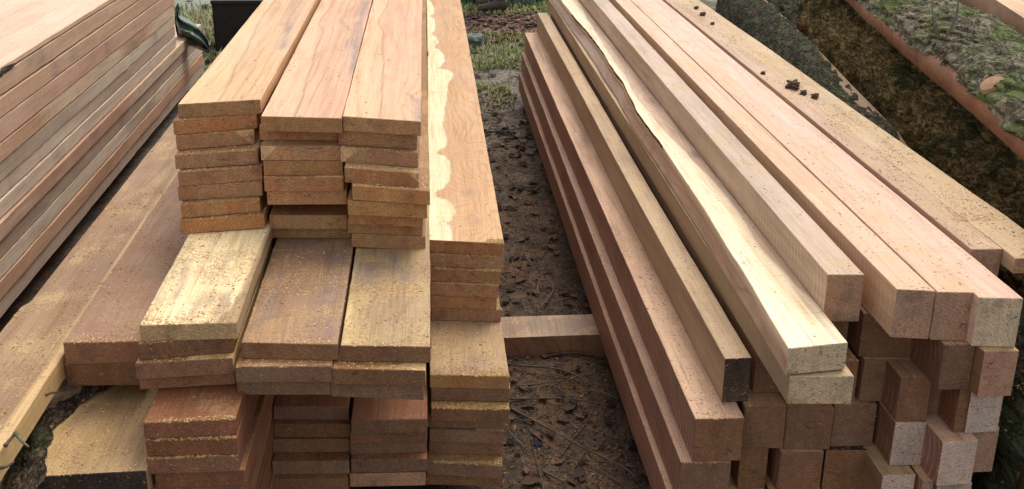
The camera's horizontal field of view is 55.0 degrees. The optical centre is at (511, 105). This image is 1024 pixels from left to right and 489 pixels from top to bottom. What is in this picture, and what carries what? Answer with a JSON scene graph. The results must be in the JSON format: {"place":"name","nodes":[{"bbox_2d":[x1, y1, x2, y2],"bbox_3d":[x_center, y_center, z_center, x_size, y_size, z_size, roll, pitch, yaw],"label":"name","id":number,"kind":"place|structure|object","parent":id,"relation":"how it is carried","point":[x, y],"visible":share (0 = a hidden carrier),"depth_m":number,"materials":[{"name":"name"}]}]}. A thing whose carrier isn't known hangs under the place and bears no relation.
{"place":"outdoors","nodes":[
{"label":"outdoors","id":0,"kind":"place"},
{"bbox_2d":[0,0,716,488],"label":"ground","id":1,"kind":"structure","parent":0,"point":[42,276],"depth_m":3.32,"materials":[{"name":"brown soil"}]},
{"bbox_2d":[64,314,606,379],"bbox_3d":[-0.594,0.726,2.955,3.300,0.090,0.130,-1,17,-5],"label":"bearer","id":2,"kind":"object","parent":1,"relation":"on","point":[533,335],"visible":0.13,"depth_m":2.96,"materials":[{"name":"brown wood"}]},
{"bbox_2d":[519,72,672,488],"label":"squared timber","id":3,"kind":"object","parent":2,"relation":"on","point":[634,412],"visible":0.43,"depth_m":2.88,"materials":[{"name":"brown wood"}]},
{"bbox_2d":[521,53,730,488],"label":"squared timber","id":4,"kind":"object","parent":3,"relation":"on","point":[682,475],"visible":0.46,"depth_m":2.60,"materials":[{"name":"brown wood"}]},
{"bbox_2d":[525,33,743,461],"bbox_3d":[0.275,0.172,3.768,0.108,0.104,3.609,-1,17,-5],"label":"squared timber","id":5,"kind":"object","parent":4,"relation":"on","point":[662,347],"visible":0.77,"depth_m":2.56,"materials":[{"name":"brown wood"}]},
{"bbox_2d":[537,13,751,401],"bbox_3d":[0.319,0.058,3.782,0.063,0.106,3.583,-1,17,-5],"label":"squared timber","id":6,"kind":"object","parent":5,"relation":"on","point":[706,323],"visible":0.99,"depth_m":2.65,"materials":[{"name":"beige wood"}]},
{"bbox_2d":[729,474,763,488],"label":"squared timber","id":7,"kind":"object","parent":2,"relation":"on","point":[732,485],"depth_m":2.16,"materials":[{"name":"brown wood"}]},
{"bbox_2d":[730,447,768,488],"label":"squared timber","id":8,"kind":"object","parent":7,"relation":"on","point":[759,466],"visible":0.02,"depth_m":2.13,"materials":[{"name":"brown wood"}]},
{"bbox_2d":[736,386,786,447],"bbox_3d":[0.383,0.161,3.808,0.091,0.104,3.605,-1,17,-5],"label":"squared timber","id":9,"kind":"object","parent":8,"relation":"on","point":[765,402],"visible":0.02,"depth_m":2.10,"materials":[{"name":"brown wood"}]},
{"bbox_2d":[551,14,723,308],"bbox_3d":[0.389,0.017,3.914,0.070,0.110,3.319,-1,17,-5],"label":"squared timber","id":10,"kind":"object","parent":9,"relation":"on","point":[671,218],"visible":0.26,"depth_m":3.07,"materials":[{"name":"brown wood"}]},
{"bbox_2d":[547,0,853,403],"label":"squared timber","id":11,"kind":"object","parent":10,"relation":"on","point":[729,293],"visible":0.38,"depth_m":2.33,"materials":[{"name":"beige wood"}]},
{"bbox_2d":[552,0,847,374],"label":"live edge board","id":12,"kind":"object","parent":11,"relation":"on","point":[789,331],"visible":1,"depth_m":2.40,"materials":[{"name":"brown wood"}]},
{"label":"plank","id":13,"kind":"object","parent":2,"relation":"on","visible":0},
{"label":"plank","id":14,"kind":"object","parent":13,"relation":"on","visible":0},
{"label":"plank","id":15,"kind":"object","parent":14,"relation":"on","visible":0},
{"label":"plank","id":16,"kind":"object","parent":15,"relation":"on","visible":0},
{"bbox_2d":[0,122,179,481],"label":"plank","id":17,"kind":"object","parent":16,"relation":"on","point":[21,382],"visible":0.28,"depth_m":2.07,"materials":[{"name":"brown wood"}]},
{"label":"squared timber","id":18,"kind":"object","parent":2,"relation":"on","visible":0},
{"bbox_2d":[820,446,866,488],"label":"squared timber","id":19,"kind":"object","parent":18,"relation":"on","point":[836,454],"visible":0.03,"depth_m":2.12,"materials":[{"name":"brown wood"}]},
{"bbox_2d":[830,395,876,445],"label":"squared timber","id":20,"kind":"object","parent":19,"relation":"on","point":[845,431],"visible":0.02,"depth_m":2.10,"materials":[{"name":"brown wood"}]},
{"bbox_2d":[845,348,858,400],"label":"squared timber","id":21,"kind":"object","parent":20,"relation":"on","point":[853,365],"depth_m":2.08,"materials":[{"name":"brown wood"}]},
{"bbox_2d":[831,321,848,340],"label":"squared timber","id":22,"kind":"object","parent":21,"relation":"on","point":[841,329],"depth_m":2.09,"materials":[{"name":"brown wood"}]},
{"bbox_2d":[579,0,863,320],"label":"squared timber","id":23,"kind":"object","parent":22,"relation":"on","point":[801,249],"visible":0.9,"depth_m":2.51,"materials":[{"name":"brown wood"}]},
{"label":"squared timber","id":24,"kind":"object","parent":2,"relation":"on","visible":0},
{"bbox_2d":[860,441,915,488],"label":"squared timber","id":25,"kind":"object","parent":24,"relation":"on","point":[875,465],"visible":0.02,"depth_m":2.06,"materials":[{"name":"brown wood"}]},
{"bbox_2d":[872,401,926,464],"bbox_3d":[0.669,0.169,3.796,0.070,0.105,3.680,-1,17,-5],"label":"squared timber","id":26,"kind":"object","parent":25,"relation":"on","point":[886,440],"visible":0.04,"depth_m":2.05,"materials":[{"name":"brown wood"}]},
{"bbox_2d":[881,359,931,419],"bbox_3d":[0.672,0.069,3.769,0.070,0.103,3.674,-1,17,-5],"label":"squared timber","id":27,"kind":"object","parent":26,"relation":"on","point":[894,391],"visible":0.03,"depth_m":2.03,"materials":[{"name":"brown wood"}]},
{"bbox_2d":[847,304,911,356],"bbox_3d":[0.637,-0.040,3.772,0.115,0.103,3.600,-1,17,-5],"label":"squared timber","id":28,"kind":"object","parent":27,"relation":"on","point":[862,328],"visible":0.02,"depth_m":2.07,"materials":[{"name":"brown wood"}]},
{"bbox_2d":[609,0,934,338],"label":"squared timber","id":29,"kind":"object","parent":28,"relation":"on","point":[885,307],"visible":0.73,"depth_m":2.33,"materials":[{"name":"brown wood"}]},
{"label":"squared timber","id":30,"kind":"object","parent":2,"relation":"on","visible":0},
{"bbox_2d":[933,482,971,488],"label":"squared timber","id":31,"kind":"object","parent":30,"relation":"on","point":[963,486],"depth_m":2.01,"materials":[{"name":"brown wood"}]},
{"bbox_2d":[920,414,977,485],"bbox_3d":[0.740,0.177,3.770,0.078,0.104,3.747,-1,17,-5],"label":"squared timber","id":32,"kind":"object","parent":31,"relation":"on","point":[935,466],"visible":0.03,"depth_m":1.99,"materials":[{"name":"beige wood"}]},
{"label":"squared timber","id":33,"kind":"object","parent":32,"relation":"on","visible":0},
{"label":"squared timber","id":34,"kind":"object","parent":33,"relation":"on","visible":0},
{"bbox_2d":[631,0,973,340],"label":"squared timber","id":35,"kind":"object","parent":34,"relation":"on","point":[874,215],"visible":0.51,"depth_m":2.33,"materials":[{"name":"brown wood"}]},
{"bbox_2d":[426,471,501,486],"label":"plank","id":36,"kind":"object","parent":1,"relation":"on","point":[454,480],"visible":0.01,"depth_m":2.21,"materials":[{"name":"brown wood"}]},
{"bbox_2d":[427,427,501,477],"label":"plank","id":37,"kind":"object","parent":36,"relation":"on","point":[461,469],"visible":0.02,"depth_m":2.19,"materials":[{"name":"brown wood"}]},
{"bbox_2d":[429,435,502,454],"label":"plank","id":38,"kind":"object","parent":37,"relation":"on","point":[469,448],"visible":0.02,"depth_m":2.21,"materials":[{"name":"brown wood"}]},
{"bbox_2d":[429,427,502,443],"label":"plank","id":39,"kind":"object","parent":38,"relation":"on","point":[437,434],"visible":0.02,"depth_m":2.20,"materials":[{"name":"brown wood"}]},
{"bbox_2d":[427,362,504,428],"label":"plank","id":40,"kind":"object","parent":39,"relation":"on","point":[477,425],"visible":0.02,"depth_m":2.20,"materials":[{"name":"brown wood"}]},
{"bbox_2d":[431,400,509,421],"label":"plank","id":41,"kind":"object","parent":40,"relation":"on","point":[461,414],"visible":0.02,"depth_m":2.16,"materials":[{"name":"brown wood"}]},
{"bbox_2d":[431,388,509,400],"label":"plank","id":42,"kind":"object","parent":41,"relation":"on","point":[465,394],"visible":0.02,"depth_m":2.18,"materials":[{"name":"brown wood"}]},
{"bbox_2d":[430,320,508,388],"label":"plank","id":43,"kind":"object","parent":42,"relation":"on","point":[449,346],"visible":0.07,"depth_m":2.25,"materials":[{"name":"beige wood"}]},
{"bbox_2d":[431,294,500,321],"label":"plank","id":44,"kind":"object","parent":43,"relation":"on","point":[441,314],"visible":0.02,"depth_m":2.38,"materials":[{"name":"brown wood"}]},
{"bbox_2d":[431,295,496,308],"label":"plank","id":45,"kind":"object","parent":44,"relation":"on","point":[469,302],"visible":0.02,"depth_m":2.37,"materials":[{"name":"brown wood"}]},
{"bbox_2d":[431,281,497,297],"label":"plank","id":46,"kind":"object","parent":45,"relation":"on","point":[462,289],"visible":0.03,"depth_m":2.36,"materials":[{"name":"brown wood"}]},
{"bbox_2d":[431,266,499,283],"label":"plank","id":47,"kind":"object","parent":46,"relation":"on","point":[446,275],"visible":0.02,"depth_m":2.36,"materials":[{"name":"brown wood"}]},
{"bbox_2d":[426,0,502,268],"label":"plank","id":48,"kind":"object","parent":47,"relation":"on","point":[462,261],"visible":0.08,"depth_m":2.36,"materials":[{"name":"brown wood"}]},
{"bbox_2d":[427,0,503,255],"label":"plank","id":49,"kind":"object","parent":48,"relation":"on","point":[469,207],"visible":0.97,"depth_m":2.97,"materials":[{"name":"brown wood"}]},
{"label":"plank","id":50,"kind":"object","parent":36,"relation":"on","visible":0},
{"bbox_2d":[349,464,425,486],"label":"plank","id":51,"kind":"object","parent":50,"relation":"on","point":[364,479],"visible":0.02,"depth_m":2.11,"materials":[{"name":"brown wood"}]},
{"bbox_2d":[351,452,426,472],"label":"plank","id":52,"kind":"object","parent":51,"relation":"on","point":[413,462],"visible":0.02,"depth_m":2.11,"materials":[{"name":"brown wood"}]},
{"bbox_2d":[350,441,426,454],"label":"plank","id":53,"kind":"object","parent":52,"relation":"on","point":[379,448],"visible":0.02,"depth_m":2.11,"materials":[{"name":"brown wood"}]},
{"bbox_2d":[350,428,426,443],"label":"plank","id":54,"kind":"object","parent":53,"relation":"on","point":[376,437],"visible":0.02,"depth_m":2.10,"materials":[{"name":"brown wood"}]},
{"bbox_2d":[351,362,426,433],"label":"plank","id":55,"kind":"object","parent":54,"relation":"on","point":[371,415],"visible":0.05,"depth_m":2.08,"materials":[{"name":"brown wood"}]},
{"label":"plank","id":56,"kind":"object","parent":55,"relation":"on","visible":0},
{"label":"plank","id":57,"kind":"object","parent":56,"relation":"on","visible":0},
{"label":"plank","id":58,"kind":"object","parent":57,"relation":"on","visible":0},
{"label":"plank","id":59,"kind":"object","parent":58,"relation":"on","visible":0},
{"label":"plank","id":60,"kind":"object","parent":59,"relation":"on","visible":0},
{"bbox_2d":[426,20,430,295],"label":"plank","id":61,"kind":"object","parent":60,"relation":"on","point":[427,92],"visible":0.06,"depth_m":2.34,"materials":[{"name":"brown wood"}]},
{"bbox_2d":[331,381,423,399],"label":"plank","id":62,"kind":"object","parent":61,"relation":"on","point":[404,392],"visible":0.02,"depth_m":1.80,"materials":[{"name":"brown wood"}]},
{"bbox_2d":[332,249,425,385],"bbox_3d":[-0.410,-0.090,3.680,0.170,0.036,4.003,-1,17,-5],"label":"plank","id":63,"kind":"object","parent":62,"relation":"on","point":[368,376],"visible":0.05,"depth_m":1.78,"materials":[{"name":"brown wood"}]},
{"bbox_2d":[341,31,430,361],"bbox_3d":[-0.399,-0.126,3.683,0.166,0.036,3.979,-1,17,-5],"label":"plank","id":64,"kind":"object","parent":63,"relation":"on","point":[373,331],"visible":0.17,"depth_m":1.92,"materials":[{"name":"beige wood"}]},
{"bbox_2d":[351,218,425,248],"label":"plank","id":65,"kind":"object","parent":64,"relation":"on","point":[392,241],"visible":0.02,"depth_m":2.17,"materials":[{"name":"brown wood"}]},
{"bbox_2d":[348,215,422,235],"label":"plank","id":66,"kind":"object","parent":65,"relation":"on","point":[381,229],"visible":0.02,"depth_m":2.17,"materials":[{"name":"brown wood"}]},
{"bbox_2d":[349,215,422,226],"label":"plank","id":67,"kind":"object","parent":66,"relation":"on","point":[383,220],"visible":0.01,"depth_m":2.13,"materials":[{"name":"brown wood"}]},
{"bbox_2d":[348,183,426,217],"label":"plank","id":68,"kind":"object","parent":67,"relation":"on","point":[373,208],"visible":0.03,"depth_m":2.09,"materials":[{"name":"brown wood"}]},
{"bbox_2d":[352,0,429,204],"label":"plank","id":69,"kind":"object","parent":68,"relation":"on","point":[409,195],"visible":0.3,"depth_m":2.08,"materials":[{"name":"brown wood"}]},
{"bbox_2d":[344,156,418,186],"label":"plank","id":70,"kind":"object","parent":69,"relation":"on","point":[367,175],"visible":0.02,"depth_m":2.08,"materials":[{"name":"brown wood"}]},
{"bbox_2d":[340,136,418,166],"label":"plank","id":71,"kind":"object","parent":70,"relation":"on","point":[398,158],"visible":0.09,"depth_m":2.10,"materials":[{"name":"brown wood"}]},
{"bbox_2d":[338,130,416,148],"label":"plank","id":72,"kind":"object","parent":71,"relation":"on","point":[369,139],"visible":0.06,"depth_m":2.11,"materials":[{"name":"brown wood"}]},
{"bbox_2d":[343,0,422,135],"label":"plank","id":73,"kind":"object","parent":72,"relation":"on","point":[382,75],"visible":1,"depth_m":2.43,"materials":[{"name":"brown wood"}]},
{"bbox_2d":[715,0,1023,488],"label":"bark slab","id":74,"kind":"structure","parent":1,"relation":"on","point":[753,18],"depth_m":3.71,"materials":[{"name":"brown wood"}]},
{"bbox_2d":[794,0,1023,311],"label":"mossy log","id":75,"kind":"object","parent":1,"relation":"on","point":[927,118],"visible":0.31,"depth_m":3.43,"materials":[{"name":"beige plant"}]},
{"bbox_2d":[845,0,1023,160],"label":"bark slab","id":76,"kind":"structure","parent":75,"relation":"on","point":[981,96],"depth_m":2.94,"materials":[{"name":"green wood"}]},
{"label":"plank","id":77,"kind":"object","parent":1,"relation":"on","visible":0},
{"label":"plank","id":78,"kind":"object","parent":77,"relation":"on","visible":0},
{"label":"plank","id":79,"kind":"object","parent":78,"relation":"on","visible":0},
{"bbox_2d":[263,449,273,488],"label":"plank","id":80,"kind":"object","parent":79,"relation":"on","point":[268,477],"visible":0.01,"depth_m":2.07,"materials":[{"name":"brown wood"}]},
{"bbox_2d":[261,446,271,488],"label":"plank","id":81,"kind":"object","parent":80,"relation":"on","point":[264,479],"visible":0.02,"depth_m":2.04,"materials":[{"name":"brown wood"}]},
{"bbox_2d":[255,414,274,488],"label":"plank","id":82,"kind":"object","parent":81,"relation":"on","point":[265,460],"visible":0.02,"depth_m":2.01,"materials":[{"name":"brown wood"}]},
{"bbox_2d":[250,395,275,488],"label":"plank","id":83,"kind":"object","parent":82,"relation":"on","point":[260,457],"visible":0.05,"depth_m":1.99,"materials":[{"name":"brown wood"}]},
{"bbox_2d":[247,395,273,488],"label":"plank","id":84,"kind":"object","parent":83,"relation":"on","point":[260,442],"visible":0.02,"depth_m":1.96,"materials":[{"name":"brown wood"}]},
{"bbox_2d":[153,395,270,488],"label":"plank","id":85,"kind":"object","parent":84,"relation":"on","point":[220,487],"visible":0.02,"depth_m":1.76,"materials":[{"name":"brown wood"}]},
{"bbox_2d":[155,395,269,487],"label":"plank","id":86,"kind":"object","parent":85,"relation":"on","point":[224,478],"visible":0.06,"depth_m":1.75,"materials":[{"name":"brown wood"}]},
{"bbox_2d":[147,395,259,473],"bbox_3d":[-0.739,0.027,3.713,0.163,0.040,4.167,-1,17,-5],"label":"plank","id":87,"kind":"object","parent":86,"relation":"on","point":[230,462],"visible":0.03,"depth_m":1.73,"materials":[{"name":"brown wood"}]},
{"bbox_2d":[146,395,253,455],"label":"plank","id":88,"kind":"object","parent":87,"relation":"on","point":[221,446],"visible":0.02,"depth_m":1.73,"materials":[{"name":"brown wood"}]},
{"bbox_2d":[143,382,247,438],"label":"plank","id":89,"kind":"object","parent":88,"relation":"on","point":[234,403],"visible":0.09,"depth_m":1.75,"materials":[{"name":"brown wood"}]},
{"bbox_2d":[139,371,235,388],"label":"plank","id":90,"kind":"object","parent":89,"relation":"on","point":[207,380],"visible":0.01,"depth_m":1.81,"materials":[{"name":"brown wood"}]},
{"bbox_2d":[135,238,276,378],"bbox_3d":[-0.762,-0.102,3.665,0.177,0.040,3.969,-1,17,-5],"label":"plank","id":91,"kind":"object","parent":90,"relation":"on","point":[201,365],"visible":0.06,"depth_m":1.78,"materials":[{"name":"brown wood"}]},
{"bbox_2d":[138,238,272,359],"bbox_3d":[-0.765,-0.152,3.714,0.171,0.040,4.065,-1,17,-5],"label":"plank","id":92,"kind":"object","parent":91,"relation":"on","point":[179,349],"visible":0.04,"depth_m":1.78,"materials":[{"name":"brown wood"}]},
{"bbox_2d":[139,218,273,340],"bbox_3d":[-0.752,-0.166,3.646,0.178,0.041,3.952,-1,17,-5],"label":"plank","id":93,"kind":"object","parent":92,"relation":"on","point":[196,286],"visible":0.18,"depth_m":1.90,"materials":[{"name":"brown wood"}]},
{"bbox_2d":[972,428,998,471],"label":"squared timber","id":94,"kind":"object","parent":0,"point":[986,443],"visible":0.02,"depth_m":2.03,"materials":[{"name":"brown wood"}]},
{"bbox_2d":[963,391,1002,432],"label":"squared timber","id":95,"kind":"object","parent":94,"relation":"on","point":[992,408],"visible":0.02,"depth_m":1.99,"materials":[{"name":"brown wood"}]},
{"bbox_2d":[969,346,1018,396],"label":"squared timber","id":96,"kind":"object","parent":95,"relation":"on","point":[987,377],"visible":0.01,"depth_m":1.93,"materials":[{"name":"brown wood"}]},
{"bbox_2d":[646,0,1022,346],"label":"squared timber","id":97,"kind":"object","parent":96,"relation":"on","point":[931,237],"visible":0.55,"depth_m":2.27,"materials":[{"name":"brown wood"}]},
{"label":"plank","id":98,"kind":"object","parent":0,"visible":0},
{"bbox_2d":[1,385,158,488],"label":"live edge slab","id":99,"kind":"structure","parent":98,"relation":"on","point":[42,437],"depth_m":1.78,"materials":[{"name":"brown wood"}]},
{"bbox_2d":[65,363,139,385],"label":"plank","id":100,"kind":"object","parent":99,"relation":"on","point":[91,373],"visible":0.02,"depth_m":1.89,"materials":[{"name":"brown wood"}]},
{"bbox_2d":[63,173,188,363],"bbox_3d":[-0.949,-0.108,3.774,0.150,0.048,3.985,-1,17,-5],"label":"plank","id":101,"kind":"object","parent":100,"relation":"on","point":[126,300],"visible":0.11,"depth_m":2.06,"materials":[{"name":"brown wood"}]},
{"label":"plank","id":102,"kind":"object","parent":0,"visible":0},
{"bbox_2d":[237,382,330,394],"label":"plank","id":103,"kind":"object","parent":102,"relation":"on","point":[281,388],"visible":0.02,"depth_m":1.80,"materials":[{"name":"brown wood"}]},
{"bbox_2d":[235,350,333,382],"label":"plank","id":104,"kind":"object","parent":103,"relation":"on","point":[310,372],"depth_m":1.78,"materials":[{"name":"brown wood"}]},
{"bbox_2d":[241,235,355,359],"bbox_3d":[-0.574,-0.128,3.670,0.179,0.034,3.964,-1,17,-5],"label":"plank","id":105,"kind":"object","parent":104,"relation":"on","point":[302,309],"visible":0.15,"depth_m":1.93,"materials":[{"name":"beige wood"}]},
{"bbox_2d":[273,228,350,237],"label":"plank","id":106,"kind":"object","parent":105,"relation":"on","point":[309,233],"depth_m":2.21,"materials":[{"name":"brown wood"}]},
{"bbox_2d":[269,202,347,228],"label":"plank","id":107,"kind":"object","parent":106,"relation":"on","point":[299,214],"visible":0.05,"depth_m":2.18,"materials":[{"name":"brown wood"}]},
{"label":"plank","id":108,"kind":"object","parent":107,"relation":"on","visible":0},
{"bbox_2d":[267,182,350,204],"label":"plank","id":109,"kind":"object","parent":108,"relation":"on","point":[287,197],"visible":0.04,"depth_m":2.14,"materials":[{"name":"brown wood"}]},
{"bbox_2d":[264,170,344,190],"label":"plank","id":110,"kind":"object","parent":109,"relation":"on","point":[288,183],"visible":0.04,"depth_m":2.12,"materials":[{"name":"brown wood"}]},
{"bbox_2d":[263,160,345,175],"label":"plank","id":111,"kind":"object","parent":110,"relation":"on","point":[313,167],"visible":0.02,"depth_m":2.12,"materials":[{"name":"brown wood"}]},
{"bbox_2d":[261,140,340,160],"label":"plank","id":112,"kind":"object","parent":111,"relation":"on","point":[272,150],"visible":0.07,"depth_m":2.11,"materials":[{"name":"brown wood"}]},
{"bbox_2d":[259,124,337,140],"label":"plank","id":113,"kind":"object","parent":112,"relation":"on","point":[281,135],"visible":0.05,"depth_m":2.13,"materials":[{"name":"brown wood"}]},
{"bbox_2d":[261,0,372,132],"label":"plank","id":114,"kind":"object","parent":113,"relation":"on","point":[332,26],"visible":0.93,"depth_m":2.41,"materials":[{"name":"brown wood"}]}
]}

